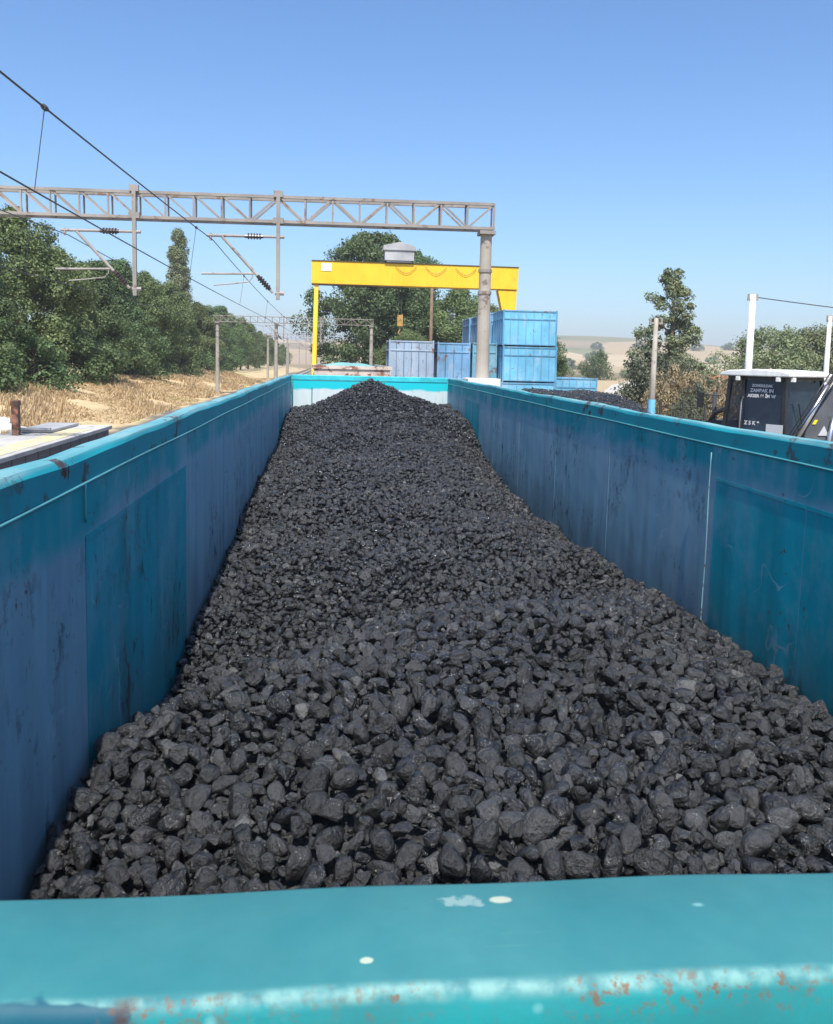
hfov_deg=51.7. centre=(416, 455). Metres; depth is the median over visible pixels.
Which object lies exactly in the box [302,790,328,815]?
coal lump
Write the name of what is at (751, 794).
coal lump
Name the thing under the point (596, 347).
tree
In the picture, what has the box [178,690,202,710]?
coal lump
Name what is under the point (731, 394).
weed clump
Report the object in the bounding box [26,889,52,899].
coal lump
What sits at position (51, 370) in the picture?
bush
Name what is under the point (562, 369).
tree
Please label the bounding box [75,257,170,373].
tree
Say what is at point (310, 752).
coal lump
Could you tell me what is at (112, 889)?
coal lump
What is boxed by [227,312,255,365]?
tree
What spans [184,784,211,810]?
coal lump
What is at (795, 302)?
power cable
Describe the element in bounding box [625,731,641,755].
coal lump
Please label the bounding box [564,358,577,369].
tree
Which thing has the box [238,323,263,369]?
tree
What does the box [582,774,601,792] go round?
coal lump
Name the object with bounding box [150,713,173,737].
coal lump
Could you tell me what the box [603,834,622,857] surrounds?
coal lump
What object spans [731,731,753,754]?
coal lump
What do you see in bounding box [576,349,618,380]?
bush
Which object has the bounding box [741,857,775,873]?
coal lump
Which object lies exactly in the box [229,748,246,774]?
coal lump
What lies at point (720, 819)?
coal lump
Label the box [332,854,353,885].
coal lump
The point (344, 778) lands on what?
coal lump
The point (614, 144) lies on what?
sky
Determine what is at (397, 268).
gantry crane
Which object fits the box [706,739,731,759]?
coal lump
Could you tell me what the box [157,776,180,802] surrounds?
coal lump
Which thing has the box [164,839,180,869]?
coal lump
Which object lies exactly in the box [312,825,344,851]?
coal lump
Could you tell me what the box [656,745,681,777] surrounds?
coal lump
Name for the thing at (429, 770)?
coal lump
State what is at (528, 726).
coal lump
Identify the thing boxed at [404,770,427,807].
coal lump
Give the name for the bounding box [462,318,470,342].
steel container
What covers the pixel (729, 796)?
coal lump
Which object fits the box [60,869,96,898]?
coal lump
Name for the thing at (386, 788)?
coal lump
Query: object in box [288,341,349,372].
catenary portal
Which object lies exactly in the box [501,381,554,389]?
steel container
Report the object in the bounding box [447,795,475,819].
coal lump
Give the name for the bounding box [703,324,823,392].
tree
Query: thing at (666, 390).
weed clump
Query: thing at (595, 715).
coal lump
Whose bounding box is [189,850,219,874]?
coal lump
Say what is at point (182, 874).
coal lump
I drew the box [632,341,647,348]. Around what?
tree
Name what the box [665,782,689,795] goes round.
coal lump
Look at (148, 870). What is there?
coal lump
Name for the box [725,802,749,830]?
coal lump
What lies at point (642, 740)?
coal lump
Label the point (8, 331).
tree
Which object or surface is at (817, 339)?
tree
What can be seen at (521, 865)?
coal lump
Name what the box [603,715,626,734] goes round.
coal lump
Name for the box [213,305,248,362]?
tree
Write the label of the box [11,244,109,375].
tree
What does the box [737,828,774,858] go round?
coal lump
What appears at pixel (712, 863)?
coal lump
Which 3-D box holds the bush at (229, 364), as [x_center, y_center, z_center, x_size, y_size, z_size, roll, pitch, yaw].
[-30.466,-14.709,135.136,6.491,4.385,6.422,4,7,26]
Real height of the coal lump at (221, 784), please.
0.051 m
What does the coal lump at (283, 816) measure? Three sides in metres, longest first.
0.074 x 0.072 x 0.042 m
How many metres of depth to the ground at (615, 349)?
589.38 m
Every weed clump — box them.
[640,363,688,415]
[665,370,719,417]
[666,380,711,420]
[674,369,705,394]
[703,368,741,420]
[716,379,740,418]
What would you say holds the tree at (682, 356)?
on the ground at (615, 349)
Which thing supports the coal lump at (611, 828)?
on the coal heap
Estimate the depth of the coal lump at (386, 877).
1.93 m
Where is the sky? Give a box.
[0,0,832,347]
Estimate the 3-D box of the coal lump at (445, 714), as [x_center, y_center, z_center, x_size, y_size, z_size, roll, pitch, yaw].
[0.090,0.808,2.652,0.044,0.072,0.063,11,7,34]
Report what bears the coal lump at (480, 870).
on the coal heap
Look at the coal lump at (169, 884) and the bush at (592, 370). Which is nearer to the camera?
the coal lump at (169, 884)
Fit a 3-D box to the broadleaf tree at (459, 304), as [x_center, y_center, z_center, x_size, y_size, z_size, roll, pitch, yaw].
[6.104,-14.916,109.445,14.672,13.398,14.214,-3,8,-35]
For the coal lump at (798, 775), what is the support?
on the coal heap
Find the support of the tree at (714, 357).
on the ground at (615, 349)
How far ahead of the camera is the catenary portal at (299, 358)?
258.21 m
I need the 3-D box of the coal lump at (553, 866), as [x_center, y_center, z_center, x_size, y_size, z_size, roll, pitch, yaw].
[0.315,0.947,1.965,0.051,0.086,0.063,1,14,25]
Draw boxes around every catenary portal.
[0,184,500,385]
[213,315,373,392]
[266,333,355,378]
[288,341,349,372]
[298,345,346,369]
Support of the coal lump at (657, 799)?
on the coal heap
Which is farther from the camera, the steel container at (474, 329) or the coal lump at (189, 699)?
the steel container at (474, 329)
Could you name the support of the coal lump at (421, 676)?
on the coal heap
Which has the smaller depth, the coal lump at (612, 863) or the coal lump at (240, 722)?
the coal lump at (612, 863)
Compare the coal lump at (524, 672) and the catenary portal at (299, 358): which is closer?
the coal lump at (524, 672)
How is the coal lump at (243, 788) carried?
on the coal heap
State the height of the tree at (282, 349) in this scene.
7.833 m
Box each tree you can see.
[0,203,103,367]
[0,246,46,381]
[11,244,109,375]
[68,258,149,374]
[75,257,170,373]
[131,270,196,362]
[138,281,212,363]
[165,227,195,339]
[170,325,209,368]
[191,302,226,364]
[201,304,236,369]
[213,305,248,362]
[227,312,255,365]
[230,317,261,369]
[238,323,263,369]
[256,330,273,365]
[261,336,281,364]
[269,343,284,366]
[279,344,292,364]
[287,229,433,365]
[353,249,445,362]
[373,328,427,365]
[421,289,493,342]
[460,303,499,337]
[550,337,569,376]
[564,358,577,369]
[582,350,596,360]
[590,342,604,349]
[618,267,724,401]
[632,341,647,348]
[656,351,713,388]
[689,344,704,350]
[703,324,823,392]
[706,356,721,363]
[720,342,735,350]
[761,322,832,373]
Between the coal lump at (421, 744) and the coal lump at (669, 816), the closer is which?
the coal lump at (669, 816)
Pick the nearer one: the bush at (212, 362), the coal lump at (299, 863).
the coal lump at (299, 863)
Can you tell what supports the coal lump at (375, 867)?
on the coal heap
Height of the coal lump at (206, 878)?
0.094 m
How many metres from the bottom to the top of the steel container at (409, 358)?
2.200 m
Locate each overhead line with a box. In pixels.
[0,70,312,341]
[0,209,308,350]
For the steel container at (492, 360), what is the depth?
49.83 m
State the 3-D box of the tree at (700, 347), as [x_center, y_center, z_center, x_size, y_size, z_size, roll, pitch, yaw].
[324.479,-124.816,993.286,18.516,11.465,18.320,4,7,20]
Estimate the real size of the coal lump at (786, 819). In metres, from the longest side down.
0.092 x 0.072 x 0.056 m
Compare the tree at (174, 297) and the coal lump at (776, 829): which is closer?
the coal lump at (776, 829)
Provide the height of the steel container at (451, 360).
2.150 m
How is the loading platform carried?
on the ground at (615, 349)
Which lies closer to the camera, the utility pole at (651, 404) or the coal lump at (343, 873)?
the coal lump at (343, 873)
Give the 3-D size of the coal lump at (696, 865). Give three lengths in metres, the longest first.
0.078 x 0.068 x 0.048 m
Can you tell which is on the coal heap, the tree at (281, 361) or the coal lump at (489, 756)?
the coal lump at (489, 756)
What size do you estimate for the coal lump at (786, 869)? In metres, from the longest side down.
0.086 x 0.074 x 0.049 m
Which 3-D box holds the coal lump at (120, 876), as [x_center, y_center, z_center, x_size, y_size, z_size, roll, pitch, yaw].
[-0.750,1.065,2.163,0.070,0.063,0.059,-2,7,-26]
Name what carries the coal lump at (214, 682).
on the coal heap
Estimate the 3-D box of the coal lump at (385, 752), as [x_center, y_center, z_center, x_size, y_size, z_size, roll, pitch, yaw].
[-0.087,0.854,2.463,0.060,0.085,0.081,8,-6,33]
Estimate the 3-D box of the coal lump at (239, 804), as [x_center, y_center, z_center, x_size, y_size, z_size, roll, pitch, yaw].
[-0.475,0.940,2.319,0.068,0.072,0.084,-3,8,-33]
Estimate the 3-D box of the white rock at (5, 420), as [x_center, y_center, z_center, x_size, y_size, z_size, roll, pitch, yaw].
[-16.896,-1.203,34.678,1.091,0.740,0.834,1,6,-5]
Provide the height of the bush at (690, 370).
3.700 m
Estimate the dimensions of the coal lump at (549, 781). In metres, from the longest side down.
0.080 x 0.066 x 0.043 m
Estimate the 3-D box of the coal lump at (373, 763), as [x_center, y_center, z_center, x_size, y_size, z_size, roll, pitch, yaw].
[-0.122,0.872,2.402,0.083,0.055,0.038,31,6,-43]
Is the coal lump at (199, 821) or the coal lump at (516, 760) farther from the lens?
the coal lump at (516, 760)
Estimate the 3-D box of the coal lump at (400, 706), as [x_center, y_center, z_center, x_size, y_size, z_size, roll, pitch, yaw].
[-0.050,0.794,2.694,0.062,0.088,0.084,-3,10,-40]
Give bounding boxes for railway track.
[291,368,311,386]
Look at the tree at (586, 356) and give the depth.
771.86 m
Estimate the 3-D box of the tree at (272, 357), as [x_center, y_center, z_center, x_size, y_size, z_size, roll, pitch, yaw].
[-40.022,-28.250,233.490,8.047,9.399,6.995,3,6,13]
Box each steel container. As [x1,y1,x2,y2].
[386,340,433,377]
[433,342,470,379]
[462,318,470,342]
[470,342,497,377]
[471,316,477,342]
[489,312,528,346]
[492,309,557,346]
[496,346,557,382]
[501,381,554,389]
[546,377,597,390]
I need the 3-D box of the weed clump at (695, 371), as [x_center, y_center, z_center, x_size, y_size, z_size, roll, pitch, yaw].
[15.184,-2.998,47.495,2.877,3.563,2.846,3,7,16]
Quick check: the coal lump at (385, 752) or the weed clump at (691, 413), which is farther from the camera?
the weed clump at (691, 413)
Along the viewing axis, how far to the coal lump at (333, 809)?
2.16 m
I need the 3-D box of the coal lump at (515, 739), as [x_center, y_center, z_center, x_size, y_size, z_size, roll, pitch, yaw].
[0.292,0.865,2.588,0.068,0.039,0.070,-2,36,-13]
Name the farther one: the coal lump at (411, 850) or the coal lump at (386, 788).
the coal lump at (386, 788)
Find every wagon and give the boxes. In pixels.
[0,374,832,1023]
[312,362,391,380]
[697,369,832,441]
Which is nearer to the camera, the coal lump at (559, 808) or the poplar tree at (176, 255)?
the coal lump at (559, 808)
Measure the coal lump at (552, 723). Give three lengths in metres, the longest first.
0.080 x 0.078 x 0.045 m
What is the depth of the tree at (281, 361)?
256.96 m
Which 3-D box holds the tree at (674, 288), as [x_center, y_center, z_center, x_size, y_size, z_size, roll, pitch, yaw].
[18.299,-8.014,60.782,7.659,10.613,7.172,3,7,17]
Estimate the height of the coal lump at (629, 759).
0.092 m
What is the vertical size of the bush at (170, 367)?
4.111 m
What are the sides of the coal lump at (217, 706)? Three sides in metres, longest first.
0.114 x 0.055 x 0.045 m
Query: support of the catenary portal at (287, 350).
on the ground at (615, 349)
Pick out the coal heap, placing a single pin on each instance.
(400, 532)
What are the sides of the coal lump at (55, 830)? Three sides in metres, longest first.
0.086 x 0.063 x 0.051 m
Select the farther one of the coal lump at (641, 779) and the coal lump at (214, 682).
the coal lump at (214, 682)
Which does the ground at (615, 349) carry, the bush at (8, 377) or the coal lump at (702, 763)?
the bush at (8, 377)
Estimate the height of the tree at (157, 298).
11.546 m
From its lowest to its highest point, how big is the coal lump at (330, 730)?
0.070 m
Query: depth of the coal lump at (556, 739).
2.61 m
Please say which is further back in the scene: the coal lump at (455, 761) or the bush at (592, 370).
the bush at (592, 370)
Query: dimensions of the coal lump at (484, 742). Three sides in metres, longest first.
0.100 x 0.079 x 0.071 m
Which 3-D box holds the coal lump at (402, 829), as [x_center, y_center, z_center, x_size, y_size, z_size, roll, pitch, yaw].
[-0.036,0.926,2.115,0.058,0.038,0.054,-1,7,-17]
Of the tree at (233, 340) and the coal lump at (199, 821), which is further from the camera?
the tree at (233, 340)
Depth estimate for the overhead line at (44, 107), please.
10.77 m
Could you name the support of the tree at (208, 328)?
on the ground at (615, 349)
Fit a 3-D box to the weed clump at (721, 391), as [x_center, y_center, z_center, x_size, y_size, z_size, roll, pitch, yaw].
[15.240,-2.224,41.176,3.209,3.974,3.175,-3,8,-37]
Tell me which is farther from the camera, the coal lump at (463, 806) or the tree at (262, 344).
the tree at (262, 344)
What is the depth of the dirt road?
131.35 m
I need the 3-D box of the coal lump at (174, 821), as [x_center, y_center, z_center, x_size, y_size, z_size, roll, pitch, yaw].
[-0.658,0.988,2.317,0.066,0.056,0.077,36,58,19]
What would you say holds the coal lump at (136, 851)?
on the coal heap
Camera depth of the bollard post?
24.40 m
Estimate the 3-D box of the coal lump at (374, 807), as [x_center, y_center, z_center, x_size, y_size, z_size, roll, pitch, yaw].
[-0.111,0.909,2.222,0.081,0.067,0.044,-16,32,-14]
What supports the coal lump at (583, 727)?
on the coal heap
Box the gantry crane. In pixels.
[311,242,518,374]
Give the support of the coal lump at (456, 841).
on the coal heap
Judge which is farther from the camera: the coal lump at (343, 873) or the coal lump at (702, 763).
the coal lump at (702, 763)
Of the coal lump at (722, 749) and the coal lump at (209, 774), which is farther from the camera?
the coal lump at (722, 749)
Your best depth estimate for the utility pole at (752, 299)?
41.15 m
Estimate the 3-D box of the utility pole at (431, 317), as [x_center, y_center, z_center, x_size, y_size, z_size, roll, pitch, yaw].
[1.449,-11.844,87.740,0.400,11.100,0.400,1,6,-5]
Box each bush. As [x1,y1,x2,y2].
[0,338,33,396]
[1,332,86,392]
[54,329,136,384]
[97,334,174,381]
[136,343,182,374]
[162,343,205,376]
[194,348,224,375]
[204,348,244,371]
[564,365,578,376]
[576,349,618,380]
[608,347,692,408]
[618,369,638,378]
[656,367,712,393]
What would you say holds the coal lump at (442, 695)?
on the coal heap
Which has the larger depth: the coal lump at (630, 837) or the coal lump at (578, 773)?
the coal lump at (578, 773)
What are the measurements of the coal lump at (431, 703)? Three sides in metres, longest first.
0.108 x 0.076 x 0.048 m
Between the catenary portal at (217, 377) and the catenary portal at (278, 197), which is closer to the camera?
the catenary portal at (278, 197)
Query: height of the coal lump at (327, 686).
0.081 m
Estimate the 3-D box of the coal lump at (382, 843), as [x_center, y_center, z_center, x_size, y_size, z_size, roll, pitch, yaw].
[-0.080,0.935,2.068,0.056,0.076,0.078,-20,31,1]
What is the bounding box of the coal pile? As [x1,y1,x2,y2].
[522,387,649,412]
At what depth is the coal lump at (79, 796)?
2.50 m
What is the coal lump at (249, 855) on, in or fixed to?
on the coal heap
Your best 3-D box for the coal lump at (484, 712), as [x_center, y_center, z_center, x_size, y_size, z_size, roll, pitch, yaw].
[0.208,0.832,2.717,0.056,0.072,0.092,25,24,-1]
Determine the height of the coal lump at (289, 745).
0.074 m
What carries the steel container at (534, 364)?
on the steel container at (517, 385)
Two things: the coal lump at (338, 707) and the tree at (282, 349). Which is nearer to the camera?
the coal lump at (338, 707)
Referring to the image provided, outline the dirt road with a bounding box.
[604,381,666,414]
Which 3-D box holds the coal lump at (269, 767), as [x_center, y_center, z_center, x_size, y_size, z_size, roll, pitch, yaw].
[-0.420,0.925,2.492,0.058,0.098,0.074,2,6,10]
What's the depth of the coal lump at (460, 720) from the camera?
2.67 m
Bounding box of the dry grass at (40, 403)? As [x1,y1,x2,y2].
[0,369,267,433]
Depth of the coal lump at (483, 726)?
2.58 m
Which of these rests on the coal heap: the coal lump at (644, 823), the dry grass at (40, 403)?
the coal lump at (644, 823)
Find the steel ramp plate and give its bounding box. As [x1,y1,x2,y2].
[21,422,78,432]
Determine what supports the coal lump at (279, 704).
on the coal heap
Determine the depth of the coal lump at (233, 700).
2.85 m
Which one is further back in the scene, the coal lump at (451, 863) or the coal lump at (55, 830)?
the coal lump at (55, 830)
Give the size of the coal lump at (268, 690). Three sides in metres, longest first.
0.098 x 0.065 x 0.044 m
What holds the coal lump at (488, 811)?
on the coal heap
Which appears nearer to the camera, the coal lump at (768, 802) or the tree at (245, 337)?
the coal lump at (768, 802)
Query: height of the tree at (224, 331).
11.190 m
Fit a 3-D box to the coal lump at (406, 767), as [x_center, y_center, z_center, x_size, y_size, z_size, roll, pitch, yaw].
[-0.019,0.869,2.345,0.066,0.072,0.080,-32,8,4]
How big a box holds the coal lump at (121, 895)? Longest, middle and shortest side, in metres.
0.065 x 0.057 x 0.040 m
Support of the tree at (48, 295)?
on the ground at (615, 349)
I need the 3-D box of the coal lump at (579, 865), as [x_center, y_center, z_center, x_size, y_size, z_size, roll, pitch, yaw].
[0.385,0.956,1.990,0.096,0.071,0.052,29,6,-9]
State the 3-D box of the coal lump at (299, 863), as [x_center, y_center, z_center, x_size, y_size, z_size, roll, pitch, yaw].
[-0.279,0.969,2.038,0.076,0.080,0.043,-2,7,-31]
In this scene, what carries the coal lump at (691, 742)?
on the coal heap
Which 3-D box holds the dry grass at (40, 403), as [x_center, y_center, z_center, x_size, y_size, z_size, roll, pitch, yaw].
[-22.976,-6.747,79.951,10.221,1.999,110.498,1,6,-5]
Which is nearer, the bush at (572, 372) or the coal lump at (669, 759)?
the coal lump at (669, 759)
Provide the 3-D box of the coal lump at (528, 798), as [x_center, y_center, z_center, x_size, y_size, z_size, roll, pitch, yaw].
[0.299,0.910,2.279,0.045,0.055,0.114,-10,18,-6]
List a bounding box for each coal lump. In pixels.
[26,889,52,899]
[48,822,66,840]
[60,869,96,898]
[69,787,94,811]
[71,831,90,854]
[73,842,92,871]
[89,760,111,791]
[93,732,121,753]
[103,865,130,886]
[103,881,129,897]
[114,893,129,897]
[115,737,140,751]
[119,843,150,859]
[126,805,161,830]
[130,769,145,790]
[139,863,157,880]
[149,873,184,896]
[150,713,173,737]
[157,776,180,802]
[157,809,186,831]
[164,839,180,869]
[172,868,189,891]
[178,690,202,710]
[183,810,214,841]
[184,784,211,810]
[187,744,209,763]
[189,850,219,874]
[191,867,217,894]
[199,764,221,785]
[206,676,234,694]
[211,699,224,722]
[211,775,238,793]
[224,691,255,712]
[228,709,251,734]
[228,789,253,819]
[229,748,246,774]
[231,782,253,798]
[233,823,251,846]
[236,842,265,878]
[243,876,266,891]
[256,685,274,705]
[262,758,279,790]
[266,693,291,716]
[266,781,285,807]
[266,834,288,857]
[273,727,289,749]
[273,806,298,825]
[280,738,300,761]
[285,845,312,881]
[299,741,323,769]
[300,764,329,797]
[300,860,325,887]
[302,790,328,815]
[310,755,336,780]
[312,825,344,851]
[317,723,339,737]
[318,797,344,822]
[322,678,337,700]
[329,701,350,721]
[329,766,358,790]
[332,748,352,761]
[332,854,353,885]
[353,724,369,745]
[353,815,373,834]
[360,793,387,818]
[361,758,383,774]
[367,860,401,881]
[368,829,394,861]
[370,870,399,885]
[374,740,398,763]
[374,780,397,796]
[376,711,397,736]
[377,663,393,684]
[390,694,410,724]
[390,821,412,836]
[393,840,422,872]
[394,755,418,782]
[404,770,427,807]
[406,671,426,684]
[410,874,433,884]
[413,737,436,753]
[417,762,437,789]
[421,693,441,718]
[437,690,457,710]
[437,705,452,727]
[437,842,466,877]
[439,832,468,858]
[444,751,467,786]
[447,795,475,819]
[453,711,469,729]
[470,707,492,728]
[470,854,491,883]
[473,717,492,742]
[473,820,498,857]
[475,737,501,756]
[475,746,501,774]
[475,800,500,822]
[498,811,525,834]
[503,734,523,750]
[504,751,525,772]
[506,857,534,882]
[511,871,528,882]
[515,717,538,734]
[516,662,532,683]
[516,844,540,862]
[517,693,543,715]
[518,787,537,809]
[521,808,558,845]
[522,760,538,787]
[523,734,549,759]
[526,875,544,881]
[536,838,564,859]
[542,772,556,794]
[542,848,565,880]
[543,717,558,733]
[544,732,565,758]
[546,751,570,775]
[548,796,571,825]
[552,690,572,715]
[553,781,569,796]
[561,761,588,785]
[563,850,601,879]
[570,786,590,805]
[575,803,603,828]
[576,715,592,741]
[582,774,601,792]
[583,740,602,763]
[585,707,603,728]
[588,701,601,709]
[602,840,622,877]
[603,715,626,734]
[603,821,624,839]
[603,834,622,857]
[607,761,628,794]
[608,797,631,819]
[620,822,640,856]
[623,755,633,780]
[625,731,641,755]
[630,849,669,875]
[632,730,655,751]
[633,804,655,837]
[634,770,650,797]
[647,790,673,810]
[648,765,667,779]
[652,805,681,831]
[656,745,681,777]
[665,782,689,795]
[674,729,701,749]
[678,736,699,756]
[684,809,707,831]
[687,856,709,874]
[691,753,717,775]
[697,852,720,873]
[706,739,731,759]
[710,806,729,833]
[711,831,740,852]
[720,732,734,751]
[723,790,741,806]
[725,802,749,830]
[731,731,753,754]
[735,749,759,771]
[737,786,760,809]
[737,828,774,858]
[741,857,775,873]
[753,823,781,839]
[760,793,789,818]
[766,806,800,835]
[778,864,802,873]
[786,795,824,823]
[790,764,805,792]
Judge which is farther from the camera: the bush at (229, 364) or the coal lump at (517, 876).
the bush at (229, 364)
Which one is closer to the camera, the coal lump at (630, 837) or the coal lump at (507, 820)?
the coal lump at (630, 837)
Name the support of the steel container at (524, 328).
on the steel container at (534, 364)
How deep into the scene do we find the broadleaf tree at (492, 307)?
110.67 m
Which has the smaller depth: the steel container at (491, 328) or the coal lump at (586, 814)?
the coal lump at (586, 814)
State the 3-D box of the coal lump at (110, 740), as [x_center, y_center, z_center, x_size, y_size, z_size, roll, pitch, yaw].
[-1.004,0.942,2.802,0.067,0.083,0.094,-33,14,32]
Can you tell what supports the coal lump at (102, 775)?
on the coal heap
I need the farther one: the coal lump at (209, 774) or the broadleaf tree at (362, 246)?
the broadleaf tree at (362, 246)
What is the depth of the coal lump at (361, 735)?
2.52 m
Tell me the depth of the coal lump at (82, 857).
2.21 m
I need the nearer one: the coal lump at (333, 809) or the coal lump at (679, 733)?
the coal lump at (333, 809)
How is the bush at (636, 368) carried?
on the ground at (615, 349)
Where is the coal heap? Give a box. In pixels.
[30,378,832,898]
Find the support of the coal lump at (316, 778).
on the coal heap
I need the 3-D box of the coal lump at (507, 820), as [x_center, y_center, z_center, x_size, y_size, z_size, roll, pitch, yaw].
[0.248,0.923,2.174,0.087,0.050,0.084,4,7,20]
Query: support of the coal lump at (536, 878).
on the coal heap
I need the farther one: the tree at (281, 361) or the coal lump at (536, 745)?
the tree at (281, 361)
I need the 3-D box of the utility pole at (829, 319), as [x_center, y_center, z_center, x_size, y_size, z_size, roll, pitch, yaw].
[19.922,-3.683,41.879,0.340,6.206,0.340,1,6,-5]
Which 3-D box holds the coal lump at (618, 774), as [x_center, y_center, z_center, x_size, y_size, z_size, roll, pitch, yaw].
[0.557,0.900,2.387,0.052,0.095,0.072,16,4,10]
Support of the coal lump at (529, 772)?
on the coal heap
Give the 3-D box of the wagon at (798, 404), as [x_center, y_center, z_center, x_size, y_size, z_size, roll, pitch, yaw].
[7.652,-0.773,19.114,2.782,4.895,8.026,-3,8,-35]
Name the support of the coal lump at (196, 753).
on the coal heap
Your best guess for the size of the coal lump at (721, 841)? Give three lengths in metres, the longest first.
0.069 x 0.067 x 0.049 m
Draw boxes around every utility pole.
[429,288,432,340]
[648,317,662,413]
[744,294,757,368]
[823,315,832,384]
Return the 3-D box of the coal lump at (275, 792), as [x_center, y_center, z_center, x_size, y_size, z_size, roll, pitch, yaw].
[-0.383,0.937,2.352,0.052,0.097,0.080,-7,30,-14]
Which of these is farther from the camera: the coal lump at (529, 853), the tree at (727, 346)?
the tree at (727, 346)
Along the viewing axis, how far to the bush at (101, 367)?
63.91 m
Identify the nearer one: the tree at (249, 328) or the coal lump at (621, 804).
the coal lump at (621, 804)
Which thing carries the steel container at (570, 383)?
on the ground at (615, 349)
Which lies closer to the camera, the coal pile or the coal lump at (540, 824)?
the coal lump at (540, 824)
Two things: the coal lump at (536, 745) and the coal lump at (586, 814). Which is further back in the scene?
the coal lump at (536, 745)
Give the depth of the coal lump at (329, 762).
2.37 m
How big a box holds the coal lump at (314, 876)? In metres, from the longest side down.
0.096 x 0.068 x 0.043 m
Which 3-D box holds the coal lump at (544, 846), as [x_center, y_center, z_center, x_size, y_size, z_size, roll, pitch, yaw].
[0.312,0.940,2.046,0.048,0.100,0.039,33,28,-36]
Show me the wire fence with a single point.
(683, 406)
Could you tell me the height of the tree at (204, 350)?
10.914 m
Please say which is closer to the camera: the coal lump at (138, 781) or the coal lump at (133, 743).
the coal lump at (138, 781)
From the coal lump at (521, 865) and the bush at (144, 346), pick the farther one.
the bush at (144, 346)
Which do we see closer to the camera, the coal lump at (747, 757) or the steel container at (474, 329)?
the coal lump at (747, 757)
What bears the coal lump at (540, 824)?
on the coal heap
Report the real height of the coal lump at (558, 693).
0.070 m
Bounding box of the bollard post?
[10,400,20,435]
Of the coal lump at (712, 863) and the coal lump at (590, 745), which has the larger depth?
the coal lump at (590, 745)
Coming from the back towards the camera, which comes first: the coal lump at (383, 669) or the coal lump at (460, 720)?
the coal lump at (383, 669)
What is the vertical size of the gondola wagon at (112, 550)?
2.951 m
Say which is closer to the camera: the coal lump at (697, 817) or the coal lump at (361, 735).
the coal lump at (697, 817)
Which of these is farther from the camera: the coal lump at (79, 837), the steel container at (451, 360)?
the steel container at (451, 360)
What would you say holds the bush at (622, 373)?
on the ground at (615, 349)
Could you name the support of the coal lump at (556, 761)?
on the coal heap
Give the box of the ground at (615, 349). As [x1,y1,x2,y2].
[0,335,831,434]
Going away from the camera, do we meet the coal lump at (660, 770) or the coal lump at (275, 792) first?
the coal lump at (275, 792)
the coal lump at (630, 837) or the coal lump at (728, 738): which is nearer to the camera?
the coal lump at (630, 837)
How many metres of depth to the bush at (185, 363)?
101.39 m
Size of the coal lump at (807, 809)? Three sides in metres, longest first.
0.111 x 0.087 x 0.061 m
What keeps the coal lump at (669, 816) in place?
on the coal heap
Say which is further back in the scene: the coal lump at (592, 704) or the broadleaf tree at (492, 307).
the broadleaf tree at (492, 307)
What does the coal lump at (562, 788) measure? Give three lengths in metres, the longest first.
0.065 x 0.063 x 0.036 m
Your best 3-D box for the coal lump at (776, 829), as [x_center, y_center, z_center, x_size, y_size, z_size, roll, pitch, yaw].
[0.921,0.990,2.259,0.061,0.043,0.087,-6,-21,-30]
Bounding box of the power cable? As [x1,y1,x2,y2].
[758,297,832,307]
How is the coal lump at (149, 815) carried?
on the coal heap
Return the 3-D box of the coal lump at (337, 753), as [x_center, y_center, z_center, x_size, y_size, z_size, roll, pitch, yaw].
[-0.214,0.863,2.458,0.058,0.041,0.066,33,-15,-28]
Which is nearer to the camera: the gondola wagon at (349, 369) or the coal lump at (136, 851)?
the coal lump at (136, 851)
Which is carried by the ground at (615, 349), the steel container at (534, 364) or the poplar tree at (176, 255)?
the poplar tree at (176, 255)
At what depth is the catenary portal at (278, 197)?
21.09 m
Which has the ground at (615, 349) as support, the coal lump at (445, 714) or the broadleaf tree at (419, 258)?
the broadleaf tree at (419, 258)
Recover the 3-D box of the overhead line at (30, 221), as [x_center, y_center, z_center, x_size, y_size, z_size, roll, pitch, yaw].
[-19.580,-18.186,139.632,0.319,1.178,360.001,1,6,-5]
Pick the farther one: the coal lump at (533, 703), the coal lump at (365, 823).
the coal lump at (533, 703)
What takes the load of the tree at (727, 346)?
on the ground at (615, 349)
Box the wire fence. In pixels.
[659,400,739,420]
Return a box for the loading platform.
[0,425,111,469]
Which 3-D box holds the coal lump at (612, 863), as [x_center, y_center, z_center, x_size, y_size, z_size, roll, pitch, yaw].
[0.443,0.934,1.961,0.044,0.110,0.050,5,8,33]
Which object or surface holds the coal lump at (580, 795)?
on the coal heap
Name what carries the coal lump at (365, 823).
on the coal heap
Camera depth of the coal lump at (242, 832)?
2.14 m
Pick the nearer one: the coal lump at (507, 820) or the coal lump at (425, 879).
the coal lump at (425, 879)
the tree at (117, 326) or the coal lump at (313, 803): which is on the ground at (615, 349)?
the tree at (117, 326)
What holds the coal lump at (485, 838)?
on the coal heap
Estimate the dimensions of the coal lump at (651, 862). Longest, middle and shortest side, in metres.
0.091 x 0.080 x 0.065 m
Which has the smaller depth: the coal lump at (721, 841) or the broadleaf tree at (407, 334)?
the coal lump at (721, 841)
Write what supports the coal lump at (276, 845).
on the coal heap

